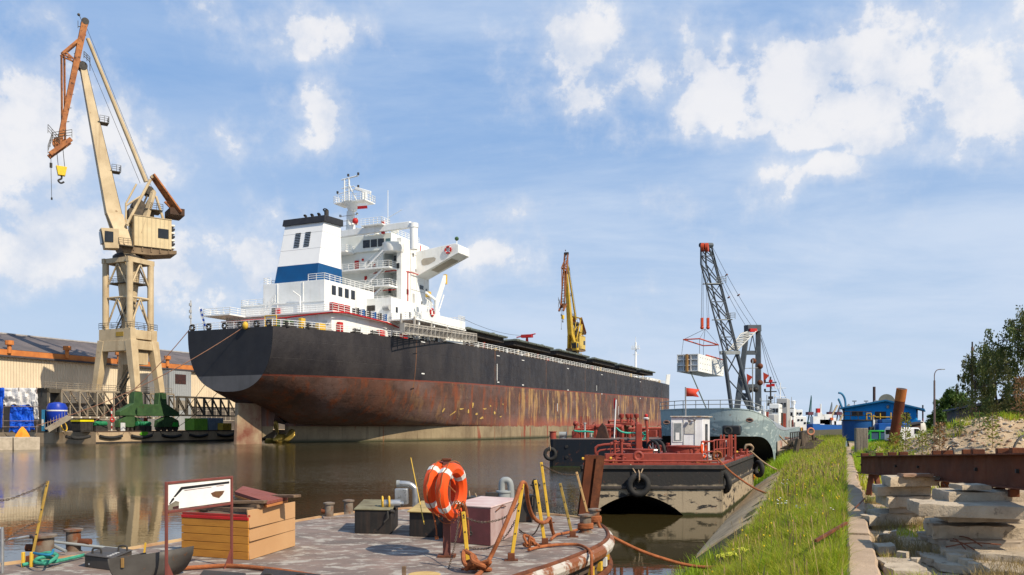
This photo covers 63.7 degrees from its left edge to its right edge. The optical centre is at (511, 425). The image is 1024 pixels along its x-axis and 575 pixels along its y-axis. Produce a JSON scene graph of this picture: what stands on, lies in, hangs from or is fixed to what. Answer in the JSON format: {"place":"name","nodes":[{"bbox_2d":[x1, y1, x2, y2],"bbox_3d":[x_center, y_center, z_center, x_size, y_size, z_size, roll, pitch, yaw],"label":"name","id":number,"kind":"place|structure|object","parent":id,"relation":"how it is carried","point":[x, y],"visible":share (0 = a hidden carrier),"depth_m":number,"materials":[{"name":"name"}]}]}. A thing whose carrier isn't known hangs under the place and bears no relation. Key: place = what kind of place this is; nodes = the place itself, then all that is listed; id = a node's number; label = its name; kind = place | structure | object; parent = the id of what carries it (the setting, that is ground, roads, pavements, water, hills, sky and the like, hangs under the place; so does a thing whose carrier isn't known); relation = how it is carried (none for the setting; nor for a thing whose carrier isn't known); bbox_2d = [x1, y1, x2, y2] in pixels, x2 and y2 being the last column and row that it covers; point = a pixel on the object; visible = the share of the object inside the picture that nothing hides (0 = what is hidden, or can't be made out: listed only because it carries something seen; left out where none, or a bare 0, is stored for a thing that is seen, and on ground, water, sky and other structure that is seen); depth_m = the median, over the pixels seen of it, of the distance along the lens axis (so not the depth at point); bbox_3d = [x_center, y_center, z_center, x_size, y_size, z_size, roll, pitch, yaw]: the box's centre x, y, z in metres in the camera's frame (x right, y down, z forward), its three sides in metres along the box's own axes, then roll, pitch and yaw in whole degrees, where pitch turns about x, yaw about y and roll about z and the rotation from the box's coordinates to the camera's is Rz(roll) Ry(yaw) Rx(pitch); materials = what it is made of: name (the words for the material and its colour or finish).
{"place":"outdoors","nodes":[
{"label":"outdoors","id":0,"kind":"place"},
{"bbox_2d":[0,405,41,431],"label":"equipment container","id":1,"kind":"object","parent":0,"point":[5,420],"visible":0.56,"depth_m":126.00,"materials":[{"name":"metal"}]},
{"bbox_2d":[0,332,284,430],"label":"warehouse","id":2,"kind":"structure","parent":0,"point":[28,361],"depth_m":169.11,"materials":[{"name":"beige metal"}]},
{"bbox_2d":[0,429,284,443],"bbox_3d":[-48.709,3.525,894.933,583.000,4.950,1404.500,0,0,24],"label":"quay","id":3,"kind":"structure","parent":0,"point":[49,437],"depth_m":141.26,"materials":[{"name":"concrete"}]},
{"bbox_2d":[0,387,38,433],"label":"tarpaulin shelter","id":4,"kind":"object","parent":3,"relation":"on","point":[25,407],"visible":0.98,"depth_m":120.44,"materials":[{"name":"blue plastic"}]},
{"bbox_2d":[46,402,67,431],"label":"round tank","id":5,"kind":"object","parent":3,"relation":"on","point":[55,409],"visible":0.75,"depth_m":129.71,"materials":[{"name":"blue plastic"}]},
{"bbox_2d":[71,420,93,431],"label":"generator","id":6,"kind":"object","parent":3,"relation":"on","point":[82,425],"visible":1,"depth_m":134.18,"materials":[{"name":"metal"}]},
{"bbox_2d":[37,382,174,432],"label":"footbridge truss","id":7,"kind":"object","parent":3,"relation":"on","point":[56,394],"visible":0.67,"depth_m":142.22,"materials":[{"name":"metal"}]},
{"bbox_2d":[47,13,184,430],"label":"harbour crane","id":8,"kind":"object","parent":3,"relation":"on","point":[142,240],"visible":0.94,"depth_m":148.44,"materials":[{"name":"beige paint"}]},
{"bbox_2d":[140,370,190,429],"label":"grey annex","id":9,"kind":"object","parent":3,"relation":"on","point":[178,383],"visible":0.43,"depth_m":188.47,"materials":[{"name":"grey metal"}]},
{"bbox_2d":[96,438,272,443],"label":"quay wall foot","id":10,"kind":"object","parent":3,"relation":"attached to","point":[166,441],"visible":0.14,"depth_m":148.35},
{"bbox_2d":[185,418,207,429],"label":"green container","id":11,"kind":"object","parent":3,"relation":"on","point":[196,423],"visible":0.82,"depth_m":157.60,"materials":[{"name":"metal"}]},
{"bbox_2d":[168,396,234,416],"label":"dark truss","id":12,"kind":"object","parent":3,"relation":"on","point":[196,402],"visible":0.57,"depth_m":167.05,"materials":[{"name":"metal"}]},
{"bbox_2d":[558,250,585,353],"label":"harbour crane","id":13,"kind":"object","parent":3,"relation":"on","point":[575,340],"visible":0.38,"depth_m":380.81,"materials":[{"name":"yellow paint"}]},
{"bbox_2d":[260,568,319,574],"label":"rope","id":14,"kind":"object","parent":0,"point":[265,571],"visible":1,"depth_m":8.29,"materials":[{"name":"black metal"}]},
{"bbox_2d":[0,436,848,574],"bbox_3d":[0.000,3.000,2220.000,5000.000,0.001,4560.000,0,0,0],"label":"water","id":15,"kind":"structure","parent":0,"point":[111,494],"depth_m":44.12,"materials":[{"name":"brown liquid"}]},
{"bbox_2d":[0,437,39,449],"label":"landing block","id":16,"kind":"structure","parent":15,"relation":"in","point":[19,443],"depth_m":101.57,"materials":[{"name":"concrete"}]},
{"bbox_2d":[0,499,614,574],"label":"deck barge","id":17,"kind":"object","parent":15,"relation":"on","point":[330,542],"visible":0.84,"depth_m":10.30,"materials":[{"name":"metal"}]},
{"bbox_2d":[0,527,28,572],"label":"handrail","id":18,"kind":"object","parent":17,"relation":"on","point":[2,539],"visible":1,"depth_m":8.92,"materials":[{"name":"grey metal"}]},
{"bbox_2d":[26,481,48,561],"bbox_3d":[-5.558,1.131,9.615,0.210,0.958,0.220,0,0,0],"label":"stanchion","id":19,"kind":"object","parent":17,"relation":"on","point":[39,519],"visible":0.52,"depth_m":9.63,"materials":[{"name":"metal"}]},
{"bbox_2d":[33,551,84,565],"bbox_3d":[-5.269,1.501,9.554,0.282,0.162,0.736,0,0,0],"label":"green rope","id":20,"kind":"object","parent":17,"relation":"on","point":[51,558],"visible":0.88,"depth_m":9.32,"materials":[{"name":"teal fabric"}]},
{"bbox_2d":[54,540,117,552],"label":"loose pipes","id":21,"kind":"object","parent":17,"relation":"on","point":[68,543],"visible":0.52,"depth_m":10.25,"materials":[{"name":"metal"}]},
{"bbox_2d":[84,545,132,569],"bbox_3d":[-4.641,1.494,9.491,0.423,0.212,0.903,0,0,-5],"label":"hatch","id":22,"kind":"object","parent":17,"relation":"on","point":[98,558],"visible":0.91,"depth_m":9.30,"materials":[{"name":"metal"}]},
{"bbox_2d":[107,546,193,574],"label":"steel trough","id":23,"kind":"object","parent":17,"relation":"on","point":[179,559],"visible":0.99,"depth_m":8.48,"materials":[{"name":"grey metal"}]},
{"bbox_2d":[165,476,232,574],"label":"sign frame","id":24,"kind":"object","parent":17,"relation":"on","point":[196,493],"visible":0.97,"depth_m":8.80,"materials":[{"name":"white metal"}]},
{"bbox_2d":[181,502,294,559],"bbox_3d":[-3.470,1.304,10.533,1.013,0.587,1.353,0,0,12],"label":"wooden box","id":25,"kind":"object","parent":17,"relation":"on","point":[260,532],"visible":0.95,"depth_m":10.03,"materials":[{"name":"orange wood"}]},
{"bbox_2d":[190,505,253,512],"bbox_3d":[-3.592,1.030,10.189,1.025,0.070,0.120,0,0,30],"label":"board","id":26,"kind":"object","parent":25,"relation":"on","point":[235,509],"visible":0.61,"depth_m":10.07,"materials":[{"name":"brown wood"}]},
{"bbox_2d":[235,486,287,506],"bbox_3d":[-3.312,0.911,10.637,1.245,0.182,0.492,0,0,40],"label":"plank cover","id":27,"kind":"object","parent":25,"relation":"on","point":[245,493],"visible":0.97,"depth_m":10.43,"materials":[{"name":"wood"}]},
{"bbox_2d":[184,564,320,574],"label":"thick rope","id":28,"kind":"object","parent":17,"relation":"on","point":[242,566],"visible":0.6,"depth_m":9.13,"materials":[{"name":"red fabric"}]},
{"bbox_2d":[354,496,403,533],"bbox_3d":[-2.008,1.331,12.656,0.747,0.538,1.159,0,0,0],"label":"hatch box","id":29,"kind":"object","parent":17,"relation":"on","point":[374,516],"visible":1,"depth_m":12.20,"materials":[{"name":"black metal"}]},
{"bbox_2d":[395,480,417,506],"bbox_3d":[-1.752,1.256,13.750,0.381,0.689,0.180,0,0,0],"label":"vent pipe","id":30,"kind":"object","parent":17,"relation":"on","point":[402,494],"visible":0.84,"depth_m":13.70,"materials":[{"name":"grey metal"}]},
{"bbox_2d":[407,501,442,537],"bbox_3d":[-1.198,1.390,12.323,0.544,0.420,1.232,0,0,4],"label":"hatch box","id":31,"kind":"object","parent":17,"relation":"on","point":[418,527],"visible":0.49,"depth_m":11.83,"materials":[{"name":"black metal"}]},
{"bbox_2d":[437,458,455,557],"bbox_3d":[-0.795,1.000,10.057,0.220,1.200,0.200,0,0,0],"label":"lifebuoy post","id":32,"kind":"object","parent":17,"relation":"on","point":[446,553],"visible":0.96,"depth_m":10.02,"materials":[{"name":"metal"}]},
{"bbox_2d":[423,460,455,516],"bbox_3d":[-0.881,0.772,10.117,0.158,0.709,0.742,0,-9,24],"label":"lifebuoy","id":33,"kind":"object","parent":32,"relation":"attached to","point":[430,478],"visible":0.52,"depth_m":9.87,"materials":[{"name":"orange plastic"}]},
{"bbox_2d":[436,461,466,520],"bbox_3d":[-0.726,0.789,9.957,0.158,0.732,0.731,0,-5,22],"label":"lifebuoy","id":34,"kind":"object","parent":32,"relation":"hanging from","point":[446,510],"visible":0.88,"depth_m":9.79,"materials":[{"name":"orange plastic"}]},
{"bbox_2d":[438,464,469,539],"bbox_3d":[-0.710,0.916,9.893,0.441,0.886,0.108,0,0,24],"label":"throw line","id":35,"kind":"object","parent":32,"relation":"hanging from","point":[462,505],"visible":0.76,"depth_m":9.82,"materials":[{"name":"orange fabric"}]},
{"bbox_2d":[461,511,469,569],"bbox_3d":[-0.483,1.283,9.167,0.160,0.653,0.120,0,0,0],"label":"stanchion","id":36,"kind":"object","parent":17,"relation":"on","point":[464,525],"visible":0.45,"depth_m":9.16,"materials":[{"name":"yellow paint"}]},
{"bbox_2d":[461,549,491,571],"bbox_3d":[-0.387,1.480,8.965,0.348,0.237,0.302,0,0,0],"label":"rope heap","id":37,"kind":"object","parent":17,"relation":"on","point":[473,562],"visible":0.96,"depth_m":8.90,"materials":[{"name":"orange fabric"}]},
{"bbox_2d":[451,496,518,545],"bbox_3d":[-0.361,1.347,11.748,0.697,0.537,1.553,0,0,16],"label":"deck locker","id":38,"kind":"object","parent":17,"relation":"on","point":[484,508],"visible":0.66,"depth_m":11.12,"materials":[{"name":"metal"}]},
{"bbox_2d":[466,477,540,521],"bbox_3d":[-0.352,1.225,13.739,1.702,0.750,0.406,0,0,6],"label":"deck engine","id":39,"kind":"object","parent":17,"relation":"on","point":[525,516],"visible":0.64,"depth_m":13.59,"materials":[{"name":"grey paint"}]},
{"bbox_2d":[504,484,523,560],"bbox_3d":[0.029,1.151,9.778,0.235,0.919,0.120,0,0,0],"label":"stanchion","id":40,"kind":"object","parent":17,"relation":"on","point":[511,555],"visible":1,"depth_m":9.77,"materials":[{"name":"yellow paint"}]},
{"bbox_2d":[474,480,554,574],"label":"thick rope","id":41,"kind":"object","parent":40,"relation":"attached to","point":[506,522],"visible":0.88,"depth_m":9.64,"materials":[{"name":"brown fabric"}]},
{"bbox_2d":[534,480,550,544],"bbox_3d":[0.407,1.171,11.069,0.232,0.878,0.120,0,0,0],"label":"stanchion","id":42,"kind":"object","parent":17,"relation":"on","point":[544,540],"visible":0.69,"depth_m":11.06,"materials":[{"name":"yellow paint"}]},
{"bbox_2d":[527,543,592,574],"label":"thick rope","id":43,"kind":"object","parent":17,"relation":"on","point":[569,544],"visible":1,"depth_m":10.62,"materials":[{"name":"brown fabric"}]},
{"bbox_2d":[559,483,578,537],"bbox_3d":[0.809,1.217,11.812,0.281,0.786,0.120,0,0,0],"label":"stanchion","id":44,"kind":"object","parent":17,"relation":"on","point":[572,534],"visible":1,"depth_m":11.80,"materials":[{"name":"metal"}]},
{"bbox_2d":[596,521,730,568],"bbox_3d":[2.429,1.857,12.802,2.217,0.736,0.358,0,0,13],"label":"mooring rope","id":45,"kind":"object","parent":17,"relation":"attached to","point":[651,554],"visible":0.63,"depth_m":12.88,"materials":[{"name":"brown fabric"}]},
{"bbox_2d":[188,172,669,443],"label":"bulk carrier","id":46,"kind":"object","parent":15,"relation":"on","point":[345,336],"visible":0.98,"depth_m":150.13,"materials":[{"name":"paint"}]},
{"bbox_2d":[577,455,604,515],"bbox_3d":[2.415,2.185,25.598,0.932,2.558,0.305,0,0,0],"label":"steel pile","id":47,"kind":"object","parent":15,"relation":"in","point":[592,473],"visible":0.63,"depth_m":25.45,"materials":[{"name":"brown metal"}]},
{"bbox_2d":[549,398,661,466],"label":"dark barge","id":48,"kind":"object","parent":15,"relation":"on","point":[574,449],"visible":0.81,"depth_m":61.33,"materials":[{"name":"metal"}]},
{"bbox_2d":[580,414,754,514],"bbox_3d":[6.437,1.582,33.082,5.370,4.036,13.498,0,0,21],"label":"work barge","id":49,"kind":"object","parent":15,"relation":"on","point":[681,483],"visible":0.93,"depth_m":27.95,"materials":[{"name":"black paint"}]},
{"bbox_2d":[626,464,650,496],"bbox_3d":[4.197,1.839,27.336,0.818,1.100,0.346,0,0,0],"label":"tyre fender","id":50,"kind":"object","parent":49,"relation":"hanging from","point":[638,476],"visible":1,"depth_m":27.25,"materials":[{"name":"black rubber"}]},
{"bbox_2d":[660,377,799,470],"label":"grey ship","id":51,"kind":"object","parent":15,"relation":"on","point":[761,431],"visible":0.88,"depth_m":51.15,"materials":[{"name":"paint"}]},
{"bbox_2d":[699,243,785,410],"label":"floating crane","id":52,"kind":"object","parent":15,"relation":"on","point":[742,383],"visible":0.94,"depth_m":123.85,"materials":[{"name":"grey paint"}]},
{"bbox_2d":[677,354,723,376],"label":"hoisted box","id":53,"kind":"object","parent":52,"relation":"hanging from","point":[706,365],"visible":0.98,"depth_m":118.01,"materials":[{"name":"white paint"}]},
{"bbox_2d":[792,400,805,430],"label":"white ship","id":54,"kind":"object","parent":15,"relation":"on","point":[800,421],"visible":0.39,"depth_m":120.01,"materials":[{"name":"paint"}]},
{"bbox_2d":[780,430,822,452],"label":"timber jetty","id":55,"kind":"object","parent":15,"relation":"in","point":[804,440],"visible":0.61,"depth_m":60.84,"materials":[{"name":"wood"}]},
{"bbox_2d":[806,404,841,429],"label":"tanker","id":56,"kind":"object","parent":15,"relation":"on","point":[819,420],"visible":0.91,"depth_m":368.00,"materials":[{"name":"white paint"}]},
{"bbox_2d":[0,0,1023,421],"label":"sky","id":57,"kind":"structure","parent":0,"point":[853,170],"materials":[{"name":"blue"}]},
{"bbox_2d":[683,429,841,574],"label":"embankment","id":58,"kind":"structure","parent":0,"point":[817,432],"depth_m":18.12,"materials":[{"name":"grey concrete"}]},
{"bbox_2d":[664,540,721,574],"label":"weeds","id":59,"kind":"object","parent":58,"relation":"on","point":[691,571],"visible":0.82,"depth_m":13.85,"materials":[{"name":"green plant"}]},
{"bbox_2d":[696,469,781,556],"bbox_3d":[19.896,2.909,61.419,2.628,1.618,91.378,0,0,20],"label":"concrete apron","id":60,"kind":"object","parent":58,"relation":"on","point":[742,509],"visible":0.23,"depth_m":23.69,"materials":[{"name":"grey concrete"}]},
{"bbox_2d":[773,443,853,478],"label":"grass","id":61,"kind":"structure","parent":60,"relation":"on","point":[802,454],"depth_m":36.94,"materials":[{"name":"green plant"}]},
{"bbox_2d":[704,443,848,574],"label":"grass seed heads","id":62,"kind":"object","parent":58,"relation":"on","point":[812,473],"depth_m":17.19,"materials":[{"name":"plant"}]},
{"bbox_2d":[695,538,861,574],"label":"grass","id":63,"kind":"structure","parent":58,"relation":"on","point":[791,563],"depth_m":9.59,"materials":[{"name":"green plant"}]},
{"bbox_2d":[754,446,804,484],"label":"weeds","id":64,"kind":"object","parent":58,"relation":"on","point":[779,460],"visible":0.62,"depth_m":42.47,"materials":[{"name":"green plant"}]},
{"bbox_2d":[702,488,863,574],"bbox_3d":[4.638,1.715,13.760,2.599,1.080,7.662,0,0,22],"label":"grass","id":65,"kind":"structure","parent":58,"relation":"on","point":[785,528],"depth_m":13.19,"materials":[{"name":"green plant"}]},
{"bbox_2d":[753,458,852,520],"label":"grass","id":66,"kind":"structure","parent":58,"relation":"on","point":[804,480],"depth_m":21.89,"materials":[{"name":"green plant"}]},
{"bbox_2d":[849,418,1023,574],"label":"ground","id":67,"kind":"structure","parent":0,"point":[1019,425],"depth_m":33.97,"materials":[{"name":"beige sand"}]},
{"bbox_2d":[854,428,867,453],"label":"timber block","id":68,"kind":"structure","parent":67,"relation":"on","point":[860,438],"depth_m":43.77,"materials":[{"name":"wood"}]},
{"bbox_2d":[868,430,886,442],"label":"green cabin","id":69,"kind":"object","parent":67,"relation":"on","point":[874,436],"visible":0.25,"depth_m":77.60,"materials":[{"name":"green metal"}]},
{"bbox_2d":[873,542,895,554],"bbox_3d":[4.945,1.626,10.926,0.266,0.107,0.466,0,0,12],"label":"concrete slab","id":70,"kind":"object","parent":67,"relation":"on","point":[882,547],"depth_m":10.79,"materials":[{"name":"grey concrete"}]},
{"bbox_2d":[850,440,938,493],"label":"weeds","id":71,"kind":"object","parent":67,"relation":"on","point":[863,483],"visible":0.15,"depth_m":25.93,"materials":[{"name":"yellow plant"}]},
{"bbox_2d":[888,388,906,445],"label":"leaning pipe","id":72,"kind":"object","parent":67,"relation":"on","point":[899,402],"visible":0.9,"depth_m":49.14,"materials":[{"name":"metal"}]},
{"bbox_2d":[867,508,933,525],"bbox_3d":[6.758,1.576,14.354,1.427,0.207,0.855,0,0,-12],"label":"concrete slab","id":73,"kind":"object","parent":67,"relation":"on","point":[884,513],"depth_m":13.91,"materials":[{"name":"grey concrete"}]},
{"bbox_2d":[889,507,912,512],"bbox_3d":[6.839,1.424,14.187,1.154,0.103,0.603,0,0,-10],"label":"concrete slab","id":74,"kind":"object","parent":73,"relation":"on","point":[899,510],"depth_m":13.82,"materials":[{"name":"grey concrete"}]},
{"bbox_2d":[876,493,933,507],"bbox_3d":[6.853,1.281,14.341,1.734,0.178,0.885,0,0,-22],"label":"concrete slab","id":75,"kind":"object","parent":74,"relation":"on","point":[893,501],"depth_m":13.78,"materials":[{"name":"grey concrete"}]},
{"bbox_2d":[872,484,930,495],"bbox_3d":[6.756,1.109,14.326,1.368,0.162,0.690,0,0,-11],"label":"concrete slab","id":76,"kind":"object","parent":75,"relation":"on","point":[881,490],"depth_m":13.97,"materials":[{"name":"grey concrete"}]},
{"bbox_2d":[881,475,939,486],"bbox_3d":[6.805,0.936,14.121,1.228,0.168,0.633,0,0,-13],"label":"concrete slab","id":77,"kind":"object","parent":76,"relation":"on","point":[893,481],"depth_m":13.81,"materials":[{"name":"grey concrete"}]},
{"bbox_2d":[876,557,930,574],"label":"concrete slab","id":78,"kind":"object","parent":67,"relation":"on","point":[903,566],"depth_m":9.37,"materials":[{"name":"beige concrete"}]},
{"bbox_2d":[851,416,1023,454],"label":"rubble","id":79,"kind":"object","parent":67,"relation":"on","point":[982,432],"visible":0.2,"depth_m":34.78,"materials":[{"name":"grey stone"}]},
{"bbox_2d":[856,434,1023,496],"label":"steel beam","id":80,"kind":"structure","parent":67,"relation":"on","point":[1001,468],"depth_m":12.84,"materials":[{"name":"brown metal"}]},
{"bbox_2d":[931,422,948,452],"bbox_3d":[16.659,0.772,32.080,0.672,1.882,0.753,0,0,-18],"label":"weed plant","id":81,"kind":"object","parent":67,"relation":"on","point":[941,424],"visible":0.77,"depth_m":32.09,"materials":[{"name":"plant"}]},
{"bbox_2d":[862,495,1023,574],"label":"weeds","id":82,"kind":"object","parent":67,"relation":"on","point":[926,547],"visible":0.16,"depth_m":10.78,"materials":[{"name":"green plant"}]},
{"bbox_2d":[875,411,1023,455],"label":"weeds","id":83,"kind":"object","parent":67,"relation":"on","point":[1006,416],"visible":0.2,"depth_m":37.05,"materials":[{"name":"green plant"}]},
{"bbox_2d":[916,551,1023,574],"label":"concrete slab","id":84,"kind":"object","parent":67,"relation":"on","point":[939,563],"depth_m":9.63,"materials":[{"name":"grey concrete"}]},
{"bbox_2d":[927,542,1023,564],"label":"concrete slab","id":85,"kind":"object","parent":67,"relation":"on","point":[1007,554],"depth_m":10.00,"materials":[{"name":"grey concrete"}]},
{"bbox_2d":[917,531,1023,547],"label":"concrete slab","id":86,"kind":"object","parent":85,"relation":"on","point":[1007,543],"depth_m":10.38,"materials":[{"name":"grey concrete"}]},
{"bbox_2d":[923,517,1023,539],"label":"concrete slab","id":87,"kind":"object","parent":86,"relation":"on","point":[935,528],"depth_m":10.56,"materials":[{"name":"grey concrete"}]},
{"bbox_2d":[934,517,1019,521],"bbox_3d":[6.084,1.201,10.842,1.018,0.078,0.619,0,0,0],"label":"concrete slab","id":88,"kind":"object","parent":87,"relation":"on","point":[952,519],"depth_m":10.55,"materials":[{"name":"grey concrete"}]},
{"bbox_2d":[907,499,1023,519],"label":"concrete slab","id":89,"kind":"object","parent":88,"relation":"on","point":[980,509],"depth_m":10.15,"materials":[{"name":"grey concrete"}]},
{"bbox_2d":[932,488,1023,501],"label":"concrete slab","id":90,"kind":"object","parent":89,"relation":"on","point":[956,495],"depth_m":10.64,"materials":[{"name":"grey concrete"}]},
{"bbox_2d":[948,483,991,489],"bbox_3d":[5.980,0.796,10.786,0.404,0.069,0.414,0,0,0],"label":"concrete slab","id":91,"kind":"object","parent":90,"relation":"on","point":[970,486],"depth_m":10.60,"materials":[{"name":"grey concrete"}]},
{"bbox_2d":[984,412,1002,447],"bbox_3d":[19.339,0.180,33.173,0.660,1.457,0.649,0,0,-15],"label":"weed plant","id":92,"kind":"object","parent":67,"relation":"on","point":[990,426],"visible":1,"depth_m":33.17,"materials":[{"name":"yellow plant"}]},
{"bbox_2d":[1011,376,1023,420],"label":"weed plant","id":93,"kind":"object","parent":67,"relation":"on","point":[1018,390],"visible":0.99,"depth_m":36.70,"materials":[{"name":"plant"}]},
{"label":"far ground","id":94,"kind":"structure","parent":0,"visible":0},
{"bbox_2d":[841,420,876,440],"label":"blue round tank","id":95,"kind":"object","parent":94,"relation":"on","point":[848,426],"visible":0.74,"depth_m":93.73,"materials":[{"name":"metal"}]},
{"bbox_2d":[845,447,880,574],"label":"kerb","id":96,"kind":"structure","parent":94,"relation":"on","point":[865,560],"depth_m":11.85,"materials":[{"name":"concrete"}]},
{"bbox_2d":[839,387,924,422],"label":"blue workshop","id":97,"kind":"structure","parent":94,"relation":"on","point":[882,406],"depth_m":99.34,"materials":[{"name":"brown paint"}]},
{"bbox_2d":[925,408,946,430],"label":"round tree","id":98,"kind":"object","parent":94,"relation":"on","point":[940,414],"visible":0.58,"depth_m":119.81,"materials":[{"name":"green plant"}]},
{"bbox_2d":[931,386,969,426],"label":"round tree","id":99,"kind":"object","parent":94,"relation":"on","point":[949,398],"visible":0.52,"depth_m":129.37,"materials":[{"name":"green plant"}]},
{"bbox_2d":[955,355,991,412],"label":"birch tree","id":100,"kind":"object","parent":94,"relation":"on","point":[969,374],"visible":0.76,"depth_m":55.09,"materials":[{"name":"green plant"}]},
{"bbox_2d":[943,399,1021,423],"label":"brick store","id":101,"kind":"structure","parent":94,"relation":"on","point":[952,414],"depth_m":98.30,"materials":[{"name":"brown brick"}]},
{"bbox_2d":[954,340,1023,421],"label":"birch tree","id":102,"kind":"object","parent":94,"relation":"on","point":[1005,363],"visible":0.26,"depth_m":56.85,"materials":[{"name":"green plant"}]},
{"bbox_2d":[965,304,1023,417],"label":"birch tree","id":103,"kind":"object","parent":94,"relation":"on","point":[1017,331],"visible":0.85,"depth_m":52.31,"materials":[{"name":"green plant"}]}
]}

